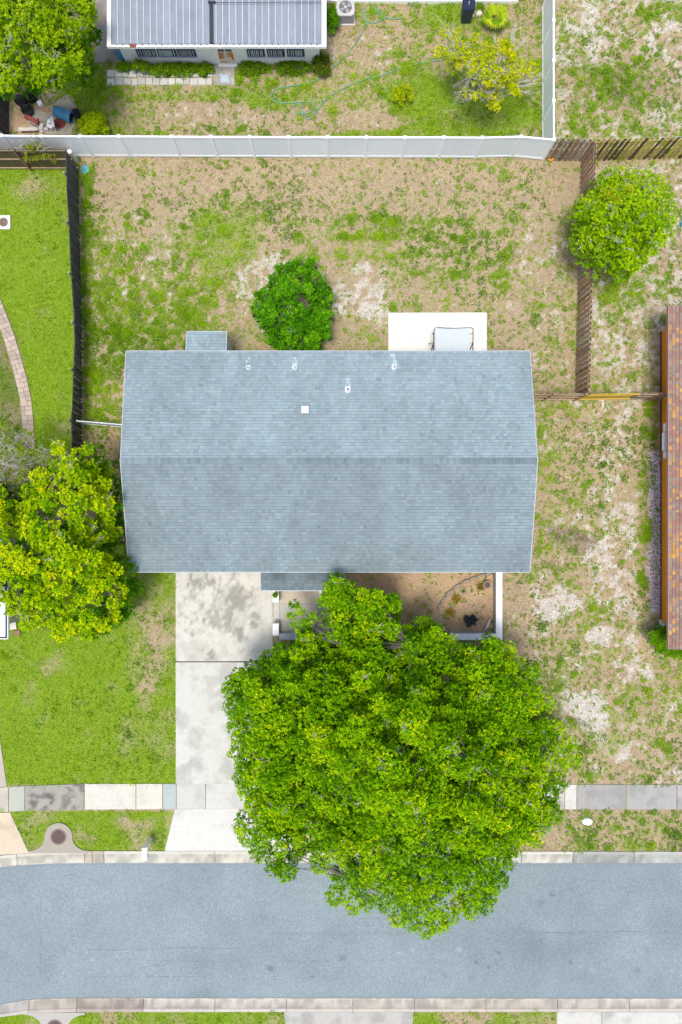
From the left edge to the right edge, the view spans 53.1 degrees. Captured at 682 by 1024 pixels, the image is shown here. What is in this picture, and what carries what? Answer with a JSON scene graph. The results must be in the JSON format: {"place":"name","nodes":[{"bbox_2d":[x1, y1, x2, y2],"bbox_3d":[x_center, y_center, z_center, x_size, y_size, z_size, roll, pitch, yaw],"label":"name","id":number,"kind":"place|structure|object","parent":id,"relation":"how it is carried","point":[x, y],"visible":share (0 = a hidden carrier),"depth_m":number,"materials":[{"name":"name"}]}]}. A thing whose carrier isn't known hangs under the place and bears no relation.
{"place":"outdoors","nodes":[
{"label":"outdoors","id":0,"kind":"place"},
{"bbox_2d":[0,741,27,854],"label":"neighbour driveway","id":1,"kind":"structure","parent":0,"point":[11,841],"depth_m":33.69,"materials":[{"name":"concrete"}]},
{"bbox_2d":[0,299,34,448],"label":"paver path","id":2,"kind":"structure","parent":0,"point":[7,332],"depth_m":33.67,"materials":[{"name":"beige stone"}]},
{"bbox_2d":[27,0,234,134],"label":"side path","id":3,"kind":"structure","parent":0,"point":[103,53],"depth_m":33.69,"materials":[{"name":"concrete"}]},
{"bbox_2d":[21,104,32,116],"bbox_3d":[-15.382,-19.692,33.530,0.541,0.340,0.533,0,90,0],"label":"plant tub","id":4,"kind":"object","parent":3,"relation":"on","point":[27,109],"visible":1,"depth_m":33.45,"materials":[{"name":"black plastic"}]},
{"bbox_2d":[24,113,38,126],"bbox_3d":[-15.160,-19.198,33.503,0.820,0.386,0.350,23,90,0],"label":"red cart","id":5,"kind":"object","parent":3,"relation":"on","point":[32,119],"visible":0.96,"depth_m":33.40,"materials":[{"name":"paint"}]},
{"bbox_2d":[38,123,48,133],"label":"cinder blocks","id":6,"kind":"object","parent":3,"relation":"on","point":[42,129],"depth_m":33.55,"materials":[{"name":"concrete"}]},
{"bbox_2d":[46,117,56,130],"bbox_3d":[-14.145,-18.927,33.313,0.517,0.778,0.512,0,90,0],"label":"plastic chair","id":7,"kind":"object","parent":3,"relation":"on","point":[50,123],"visible":0.99,"depth_m":33.26,"materials":[{"name":"white plastic"}]},
{"bbox_2d":[54,118,64,127],"bbox_3d":[-13.865,-19.186,33.667,0.560,0.065,0.560,0,90,0],"label":"rusty tray","id":8,"kind":"object","parent":3,"relation":"on","point":[59,123],"visible":0.91,"depth_m":33.68,"materials":[{"name":"red paint"}]},
{"bbox_2d":[52,106,74,123],"bbox_3d":[-13.580,-19.456,33.400,0.880,0.556,0.556,21,90,0],"label":"plastic barrel","id":9,"kind":"object","parent":3,"relation":"on","point":[61,113],"visible":1,"depth_m":33.20,"materials":[{"name":"blue plastic"}]},
{"bbox_2d":[71,108,80,118],"bbox_3d":[-13.006,-19.565,33.550,0.416,0.300,0.410,0,90,0],"label":"plant tub","id":10,"kind":"object","parent":3,"relation":"on","point":[76,114],"visible":1,"depth_m":33.47,"materials":[{"name":"black plastic"}]},
{"bbox_2d":[107,69,214,85],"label":"tile path","id":11,"kind":"structure","parent":0,"point":[155,81],"depth_m":33.68,"materials":[{"name":"beige concrete"}]},
{"bbox_2d":[114,60,131,73],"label":"wall plant","id":12,"kind":"object","parent":11,"relation":"on","point":[122,66],"depth_m":33.38,"materials":[{"name":"green plant"}]},
{"bbox_2d":[130,58,150,72],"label":"wall plant","id":13,"kind":"object","parent":11,"relation":"on","point":[140,65],"depth_m":33.18,"materials":[{"name":"green plant"}]},
{"bbox_2d":[148,62,172,77],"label":"wall plant","id":14,"kind":"object","parent":11,"relation":"on","point":[157,69],"depth_m":33.38,"materials":[{"name":"green plant"}]},
{"bbox_2d":[168,62,194,78],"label":"wall plant","id":15,"kind":"object","parent":11,"relation":"on","point":[185,69],"depth_m":33.46,"materials":[{"name":"green plant"}]},
{"bbox_2d":[220,74,229,82],"bbox_3d":[-5.728,-21.385,33.643,0.486,0.075,0.447,0,90,0],"label":"crumpled cloth","id":16,"kind":"object","parent":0,"point":[224,77],"visible":1,"depth_m":33.66,"materials":[{"name":"white fabric"}]},
{"bbox_2d":[165,573,291,850],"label":"driveway","id":17,"kind":"structure","parent":0,"point":[225,620],"depth_m":33.69,"materials":[{"name":"concrete"}]},
{"bbox_2d":[120,331,537,590],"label":"house","id":18,"kind":"structure","parent":0,"point":[294,470],"depth_m":30.47,"materials":[{"name":"grey"}]},
{"bbox_2d":[0,0,681,1023],"bbox_3d":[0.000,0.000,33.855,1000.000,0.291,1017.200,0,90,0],"label":"ground","id":19,"kind":"structure","parent":0,"point":[586,712],"depth_m":33.73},
{"bbox_2d":[0,0,8,134],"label":"grey fence","id":20,"kind":"object","parent":19,"relation":"on","point":[4,117],"visible":0.28,"depth_m":33.25,"materials":[{"name":"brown wood"}]},
{"bbox_2d":[0,215,10,229],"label":"valve box","id":21,"kind":"object","parent":19,"relation":"on","point":[5,224],"visible":1,"depth_m":33.68,"materials":[{"name":"concrete"}]},
{"bbox_2d":[0,538,22,638],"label":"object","id":22,"kind":"structure","parent":19,"relation":"on","point":[6,621],"depth_m":31.21,"materials":[{"name":"metal"}]},
{"bbox_2d":[10,622,16,629],"bbox_3d":[-16.191,5.511,33.670,0.340,0.100,0.550,-7,90,0],"label":"stepping slab","id":23,"kind":"object","parent":19,"relation":"on","point":[13,625],"depth_m":33.62,"materials":[{"name":"stone"}]},
{"bbox_2d":[13,630,20,635],"bbox_3d":[-15.988,5.966,33.680,0.340,0.080,0.260,-6,90,0],"label":"dark slab","id":24,"kind":"object","parent":19,"relation":"on","point":[16,632],"depth_m":33.64,"materials":[{"name":"brown stone"}]},
{"bbox_2d":[14,94,27,106],"bbox_3d":[-15.685,-20.147,33.520,0.582,0.360,0.574,0,90,0],"label":"plant tub","id":25,"kind":"object","parent":19,"relation":"on","point":[20,100],"visible":0.9,"depth_m":33.43,"materials":[{"name":"black plastic"}]},
{"bbox_2d":[18,127,37,130],"bbox_3d":[-15.331,-18.756,33.450,0.950,0.040,0.160,-1,96,0],"label":"plank board","id":26,"kind":"object","parent":19,"relation":"on","point":[27,129],"visible":0.79,"depth_m":33.43,"materials":[{"name":"white wood"}]},
{"bbox_2d":[0,419,60,495],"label":"half bare tree","id":27,"kind":"object","parent":19,"relation":"on","point":[20,464],"visible":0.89,"depth_m":30.06,"materials":[{"name":"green plant"}]},
{"bbox_2d":[24,91,36,103],"bbox_3d":[-15.230,-20.374,33.530,0.562,0.340,0.553,0,90,0],"label":"plant tub","id":28,"kind":"object","parent":19,"relation":"on","point":[31,98],"visible":0.62,"depth_m":33.45,"materials":[{"name":"black plastic"}]},
{"bbox_2d":[6,123,56,163],"bbox_3d":[-14.462,-17.296,32.619,2.260,2.218,1.366,0,90,0],"label":"fence vine","id":29,"kind":"object","parent":19,"relation":"on","point":[31,147],"visible":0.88,"depth_m":31.95,"materials":[{"name":"green plant"}]},
{"bbox_2d":[0,149,79,170],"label":"rail fence","id":30,"kind":"object","parent":19,"relation":"on","point":[11,159],"visible":0.92,"depth_m":32.73,"materials":[{"name":"brown wood"}]},
{"bbox_2d":[37,100,43,107],"bbox_3d":[-14.800,-20.096,33.600,0.220,0.200,0.220,-29,90,0],"label":"crate","id":31,"kind":"object","parent":19,"relation":"on","point":[40,103],"visible":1,"depth_m":33.50,"materials":[{"name":"white plastic"}]},
{"bbox_2d":[0,0,101,100],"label":"corner tree","id":32,"kind":"object","parent":19,"relation":"on","point":[34,63],"visible":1,"depth_m":28.65,"materials":[{"name":"green plant"}]},
{"bbox_2d":[25,1012,84,1023],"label":"storm drain","id":33,"kind":"object","parent":19,"relation":"on","point":[57,1018],"visible":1,"depth_m":33.67,"materials":[{"name":"concrete"}]},
{"bbox_2d":[28,823,88,852],"bbox_3d":[-13.941,16.090,33.724,2.983,0.153,1.491,0,90,0],"label":"storm drain","id":34,"kind":"object","parent":19,"relation":"on","point":[58,838],"visible":1,"depth_m":33.67,"materials":[{"name":"concrete"}]},
{"bbox_2d":[0,440,144,642],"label":"yellow green tree","id":35,"kind":"object","parent":19,"relation":"on","point":[48,546],"visible":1,"depth_m":29.07,"materials":[{"name":"green plant"}]},
{"bbox_2d":[63,153,82,465],"bbox_3d":[-12.738,-9.540,32.810,0.572,1.792,14.681,-1,90,0],"label":"board fence","id":36,"kind":"object","parent":19,"relation":"on","point":[72,182],"visible":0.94,"depth_m":32.70,"materials":[{"name":"brown wood"}]},
{"bbox_2d":[67,149,78,162],"bbox_3d":[-13.043,-17.316,33.222,0.230,0.955,0.230,0,90,0],"label":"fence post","id":37,"kind":"object","parent":19,"relation":"on","point":[72,155],"visible":0.93,"depth_m":33.07,"materials":[{"name":"white plastic"}]},
{"bbox_2d":[81,165,89,172],"bbox_3d":[-12.626,-16.898,33.700,0.420,0.100,0.420,0,90,0],"label":"plastic disc","id":38,"kind":"object","parent":19,"relation":"on","point":[85,167],"visible":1,"depth_m":33.65,"materials":[{"name":"teal plastic"}]},
{"bbox_2d":[78,111,108,134],"bbox_3d":[-12.053,-18.787,33.210,1.574,1.052,1.447,0,90,0],"label":"lime shrub","id":39,"kind":"object","parent":19,"relation":"on","point":[96,121],"visible":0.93,"depth_m":32.99,"materials":[{"name":"green plant"}]},
{"bbox_2d":[76,420,121,426],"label":"metal gate","id":40,"kind":"structure","parent":19,"relation":"on","point":[101,424],"depth_m":32.91,"materials":[{"name":"metal"}]},
{"bbox_2d":[114,49,124,61],"bbox_3d":[-10.705,-22.452,33.240,0.597,0.920,0.597,0,90,0],"label":"plastic barrel","id":41,"kind":"object","parent":19,"relation":"on","point":[119,54],"visible":0.39,"depth_m":33.13,"materials":[{"name":"blue plastic"}]},
{"bbox_2d":[142,837,151,860],"bbox_3d":[-9.357,16.299,33.091,0.298,1.218,0.634,0,90,0],"label":"mailbox","id":42,"kind":"object","parent":19,"relation":"on","point":[145,852],"visible":1,"depth_m":32.51,"materials":[{"name":"white plastic"}]},
{"bbox_2d":[192,61,214,78],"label":"wall plant","id":43,"kind":"object","parent":19,"relation":"on","point":[203,69],"depth_m":33.43,"materials":[{"name":"green plant"}]},
{"bbox_2d":[237,60,269,76],"bbox_3d":[-4.306,-21.888,33.528,1.658,0.454,0.957,0,90,0],"label":"wall plant","id":44,"kind":"object","parent":19,"relation":"on","point":[253,68],"depth_m":33.50,"materials":[{"name":"green plant"}]},
{"bbox_2d":[273,622,279,634],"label":"gate pier","id":45,"kind":"structure","parent":19,"relation":"on","point":[276,628],"depth_m":32.95,"materials":[{"name":"white paint"}]},
{"bbox_2d":[0,133,555,160],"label":"vinyl fence","id":46,"kind":"object","parent":19,"relation":"on","point":[328,146],"visible":0.91,"depth_m":32.66,"materials":[{"name":"white plastic"}]},
{"bbox_2d":[248,256,335,350],"bbox_3d":[-2.200,-9.674,32.166,4.053,3.346,4.954,-26,90,0],"label":"round bush","id":47,"kind":"object","parent":19,"relation":"on","point":[288,294],"visible":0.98,"depth_m":31.73,"materials":[{"name":"green plant"}]},
{"bbox_2d":[273,59,310,76],"bbox_3d":[-2.381,-21.915,33.530,1.921,0.468,0.996,0,90,0],"label":"wall plant","id":48,"kind":"object","parent":19,"relation":"on","point":[290,67],"depth_m":33.50,"materials":[{"name":"green plant"}]},
{"bbox_2d":[273,591,334,636],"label":"porch floor","id":49,"kind":"structure","parent":19,"relation":"on","point":[307,600],"depth_m":33.60,"materials":[{"name":"concrete"}]},
{"bbox_2d":[273,591,279,601],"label":"gate pier","id":50,"kind":"structure","parent":49,"relation":"on","point":[277,599],"depth_m":32.95,"materials":[{"name":"white paint"}]},
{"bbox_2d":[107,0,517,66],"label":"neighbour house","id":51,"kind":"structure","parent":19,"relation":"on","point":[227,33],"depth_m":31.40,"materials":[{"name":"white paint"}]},
{"bbox_2d":[135,49,157,57],"bbox_3d":[-9.370,-22.084,32.884,0.955,0.575,0.068,0,90,0],"label":"window","id":52,"kind":"structure","parent":51,"relation":"in","point":[142,53],"depth_m":32.88,"materials":[{"name":"blue glass"}]},
{"bbox_2d":[156,49,177,57],"bbox_3d":[-8.378,-22.084,32.884,0.942,0.575,0.068,0,90,0],"label":"window","id":53,"kind":"structure","parent":51,"relation":"in","point":[162,53],"depth_m":32.88,"materials":[{"name":"blue glass"}]},
{"bbox_2d":[176,49,197,57],"bbox_3d":[-7.429,-22.084,32.884,0.918,0.575,0.068,0,90,0],"label":"window","id":54,"kind":"structure","parent":51,"relation":"in","point":[182,53],"depth_m":32.88,"materials":[{"name":"blue glass"}]},
{"bbox_2d":[246,49,265,57],"bbox_3d":[-4.097,-22.084,32.884,0.881,0.575,0.068,0,90,0],"label":"window","id":55,"kind":"structure","parent":51,"relation":"in","point":[251,53],"depth_m":32.88,"materials":[{"name":"blue glass"}]},
{"bbox_2d":[266,49,285,57],"bbox_3d":[-3.136,-22.084,32.884,0.881,0.575,0.068,0,90,0],"label":"window","id":56,"kind":"structure","parent":51,"relation":"in","point":[271,53],"depth_m":32.88,"materials":[{"name":"blue glass"}]},
{"bbox_2d":[286,49,304,57],"bbox_3d":[-2.181,-22.084,32.884,0.869,0.575,0.068,0,90,0],"label":"window","id":57,"kind":"structure","parent":51,"relation":"in","point":[291,53],"depth_m":32.88,"materials":[{"name":"blue glass"}]},
{"bbox_2d":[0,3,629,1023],"bbox_3d":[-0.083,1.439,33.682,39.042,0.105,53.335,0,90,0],"label":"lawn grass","id":58,"kind":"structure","parent":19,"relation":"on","point":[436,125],"depth_m":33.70,"materials":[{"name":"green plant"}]},
{"bbox_2d":[310,51,331,78],"bbox_3d":[-0.973,-21.828,33.318,1.114,0.833,1.202,0,90,0],"label":"fern clump","id":59,"kind":"object","parent":19,"relation":"on","point":[319,65],"visible":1,"depth_m":33.19,"materials":[{"name":"green plant"}]},
{"bbox_2d":[326,3,340,34],"bbox_3d":[-0.387,-24.111,33.311,0.933,0.846,1.628,0,90,0],"label":"dark shrub","id":60,"kind":"object","parent":19,"relation":"on","point":[333,17],"visible":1,"depth_m":33.10,"materials":[{"name":"green plant"}]},
{"bbox_2d":[0,0,681,1023],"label":"weeds","id":61,"kind":"object","parent":19,"relation":"on","point":[190,318],"visible":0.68,"depth_m":33.67,"materials":[{"name":"green plant"}]},
{"bbox_2d":[0,0,681,1023],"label":"dry straw","id":62,"kind":"object","parent":19,"relation":"on","point":[444,312],"visible":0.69,"depth_m":33.71,"materials":[{"name":"beige plant"}]},
{"bbox_2d":[0,998,681,1016],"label":"kerb","id":63,"kind":"structure","parent":19,"relation":"on","point":[52,1005],"depth_m":33.74,"materials":[{"name":"concrete"}]},
{"bbox_2d":[0,851,681,866],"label":"kerb","id":64,"kind":"structure","parent":19,"relation":"on","point":[7,860],"depth_m":33.74,"materials":[{"name":"concrete"}]},
{"bbox_2d":[336,0,354,25],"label":"air conditioner","id":65,"kind":"object","parent":19,"relation":"on","point":[345,10],"visible":0.96,"depth_m":33.12,"materials":[{"name":"metal"}]},
{"bbox_2d":[271,10,440,119],"bbox_3d":[0.331,-22.304,33.665,8.353,0.034,3.826,-24,90,0],"label":"garden hose","id":66,"kind":"object","parent":19,"relation":"on","point":[340,89],"visible":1,"depth_m":33.65,"materials":[{"name":"green rubber"}]},
{"bbox_2d":[363,6,400,22],"bbox_3d":[2.030,-24.529,33.665,1.898,0.033,0.844,0,90,0],"label":"garden hose","id":67,"kind":"object","parent":19,"relation":"on","point":[379,14],"visible":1,"depth_m":33.65,"materials":[{"name":"green rubber"}]},
{"bbox_2d":[279,573,501,639],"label":"garden wall","id":68,"kind":"structure","parent":19,"relation":"on","point":[497,611],"depth_m":33.05,"materials":[{"name":"grey paint"}]},
{"bbox_2d":[219,571,581,939],"bbox_3d":[2.067,10.559,29.204,15.278,9.192,14.636,40,90,0],"label":"shade tree","id":69,"kind":"object","parent":19,"relation":"on","point":[388,763],"visible":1,"depth_m":28.14,"materials":[{"name":"green plant"}]},
{"bbox_2d":[390,84,413,106],"bbox_3d":[2.986,-20.271,33.227,1.158,1.008,1.058,0,90,0],"label":"yellow shrub","id":70,"kind":"object","parent":19,"relation":"on","point":[399,90],"visible":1,"depth_m":33.07,"materials":[{"name":"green plant"}]},
{"bbox_2d":[443,607,455,616],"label":"yellow tuft","id":71,"kind":"object","parent":19,"relation":"on","point":[449,611],"visible":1,"depth_m":33.61,"materials":[{"name":"green plant"}]},
{"bbox_2d":[452,594,461,606],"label":"yellow tuft","id":72,"kind":"object","parent":19,"relation":"on","point":[456,598],"visible":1,"depth_m":33.60,"materials":[{"name":"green plant"}]},
{"bbox_2d":[459,587,466,594],"bbox_3d":[6.034,3.893,33.640,0.390,0.121,0.380,0,90,0],"label":"ring planter","id":73,"kind":"object","parent":19,"relation":"on","point":[462,590],"visible":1,"depth_m":33.67,"materials":[{"name":"concrete"}]},
{"bbox_2d":[437,573,492,609],"bbox_3d":[5.996,3.720,33.653,3.284,0.191,0.570,-34,90,0],"label":"log border","id":74,"kind":"object","parent":19,"relation":"on","point":[449,592],"visible":0.95,"depth_m":33.60,"materials":[{"name":"brown wood"}]},
{"bbox_2d":[461,0,474,22],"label":"wheelie bin","id":75,"kind":"object","parent":19,"relation":"on","point":[467,10],"visible":1,"depth_m":32.86,"materials":[{"name":"blue plastic"}]},
{"bbox_2d":[463,614,477,626],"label":"dark plant","id":76,"kind":"object","parent":19,"relation":"on","point":[471,620],"visible":1,"depth_m":33.40,"materials":[{"name":"black plant"}]},
{"bbox_2d":[474,581,484,590],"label":"yellow tuft","id":77,"kind":"object","parent":19,"relation":"on","point":[480,587],"visible":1,"depth_m":33.61,"materials":[{"name":"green plant"}]},
{"bbox_2d":[476,10,482,17],"bbox_3d":[6.810,-24.574,33.653,0.332,0.171,0.292,0,90,0],"label":"grey stone","id":78,"kind":"object","parent":19,"relation":"on","point":[479,13],"visible":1,"depth_m":33.59,"materials":[{"name":"white stone"}]},
{"bbox_2d":[483,581,490,588],"bbox_3d":[7.166,3.564,33.545,0.380,0.310,0.380,0,90,0],"label":"clay pot","id":79,"kind":"object","parent":19,"relation":"on","point":[487,584],"visible":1,"depth_m":33.48,"materials":[{"name":"ceramic"}]},
{"bbox_2d":[433,16,541,113],"bbox_3d":[6.670,-20.158,31.696,5.044,4.207,4.210,0,90,0],"label":"yellow tree","id":80,"kind":"object","parent":19,"relation":"on","point":[487,76],"visible":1,"depth_m":30.45,"materials":[{"name":"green plant"}]},
{"bbox_2d":[484,619,490,630],"bbox_3d":[7.237,5.553,33.617,0.160,0.174,0.586,24,90,0],"label":"short log","id":81,"kind":"object","parent":19,"relation":"on","point":[487,624],"visible":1,"depth_m":33.56,"materials":[{"name":"wood"}]},
{"bbox_2d":[481,4,509,28],"bbox_3d":[7.487,-24.007,33.225,1.401,0.949,1.286,26,90,0],"label":"fan palm","id":82,"kind":"object","parent":19,"relation":"on","point":[501,12],"visible":1,"depth_m":33.01,"materials":[{"name":"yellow plant"}]},
{"bbox_2d":[541,0,555,138],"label":"vinyl fence","id":83,"kind":"object","parent":19,"relation":"on","point":[548,67],"visible":0.98,"depth_m":32.63,"materials":[{"name":"white plastic"}]},
{"bbox_2d":[533,393,587,400],"bbox_3d":[9.973,-5.523,32.770,3.045,1.880,0.093,1,90,0],"label":"picket fence","id":84,"kind":"object","parent":19,"relation":"on","point":[554,396],"visible":0.79,"depth_m":32.66,"materials":[{"name":"beige wood"}]},
{"bbox_2d":[546,138,594,160],"bbox_3d":[10.952,-17.386,32.770,1.814,1.880,0.138,1,90,0],"label":"picket fence","id":85,"kind":"object","parent":19,"relation":"on","point":[572,149],"visible":1,"depth_m":32.70,"materials":[{"name":"brown wood"}]},
{"bbox_2d":[575,141,596,396],"bbox_3d":[11.734,-11.437,32.770,0.141,1.880,11.720,1,90,0],"label":"picket fence","id":86,"kind":"object","parent":19,"relation":"on","point":[583,351],"visible":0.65,"depth_m":32.69,"materials":[{"name":"brown wood"}]},
{"bbox_2d":[581,816,592,824],"bbox_3d":[12.141,15.240,33.644,0.581,0.190,0.420,0,90,0],"label":"white rock","id":87,"kind":"object","parent":19,"relation":"on","point":[587,821],"visible":1,"depth_m":33.56,"materials":[{"name":"stone"}]},
{"bbox_2d":[579,393,640,399],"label":"wooden gate","id":88,"kind":"structure","parent":19,"relation":"on","point":[606,396],"depth_m":32.74,"materials":[{"name":"yellow wood"}]},
{"bbox_2d":[566,162,678,283],"bbox_3d":[12.833,-13.297,31.102,4.624,5.396,5.834,37,90,0],"label":"round tree","id":89,"kind":"object","parent":19,"relation":"on","point":[618,231],"visible":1,"depth_m":30.12,"materials":[{"name":"green plant"}]},
{"bbox_2d":[589,136,681,160],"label":"picket fence","id":90,"kind":"object","parent":19,"relation":"on","point":[633,148],"visible":0.94,"depth_m":32.71,"materials":[{"name":"brown wood"}]},
{"bbox_2d":[631,392,666,400],"bbox_3d":[14.964,-5.544,32.770,1.552,1.880,0.097,0,90,0],"label":"picket fence","id":91,"kind":"object","parent":19,"relation":"on","point":[645,396],"visible":0.87,"depth_m":32.71,"materials":[{"name":"brown wood"}]},
{"bbox_2d":[651,453,660,611],"bbox_3d":[15.560,1.008,33.672,0.531,0.057,7.869,0,90,0],"label":"pebble strip","id":92,"kind":"object","parent":19,"relation":"on","point":[654,605],"visible":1,"depth_m":33.68,"materials":[{"name":"grey gravel"}]},
{"bbox_2d":[644,624,681,658],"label":"clipped hedge","id":93,"kind":"object","parent":19,"relation":"on","point":[657,638],"visible":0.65,"depth_m":32.53,"materials":[{"name":"green plant"}]},
{"bbox_2d":[660,305,681,649],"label":"red roof house","id":94,"kind":"structure","parent":19,"relation":"on","point":[671,480],"depth_m":31.07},
{"bbox_2d":[0,862,681,1004],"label":"road","id":95,"kind":"structure","parent":0,"point":[254,930],"depth_m":33.74,"materials":[{"name":"grey asphalt"}]},
{"bbox_2d":[0,784,681,811],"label":"sidewalk","id":96,"kind":"structure","parent":0,"point":[226,796],"depth_m":33.69,"materials":[{"name":"concrete"}]},
{"bbox_2d":[388,313,486,350],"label":"patio","id":97,"kind":"structure","parent":0,"point":[410,331],"depth_m":33.65,"materials":[{"name":"concrete"}]},
{"bbox_2d":[428,327,473,350],"bbox_3d":[5.216,-7.921,32.717,1.926,1.878,1.372,0,90,0],"label":"patio swing","id":98,"kind":"object","parent":97,"relation":"on","point":[452,339],"visible":0.82,"depth_m":31.80,"materials":[{"name":"fabric"}]},
{"bbox_2d":[284,1012,681,1023],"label":"pavement","id":99,"kind":"structure","parent":0,"point":[407,1017],"depth_m":33.69,"materials":[{"name":"concrete"}]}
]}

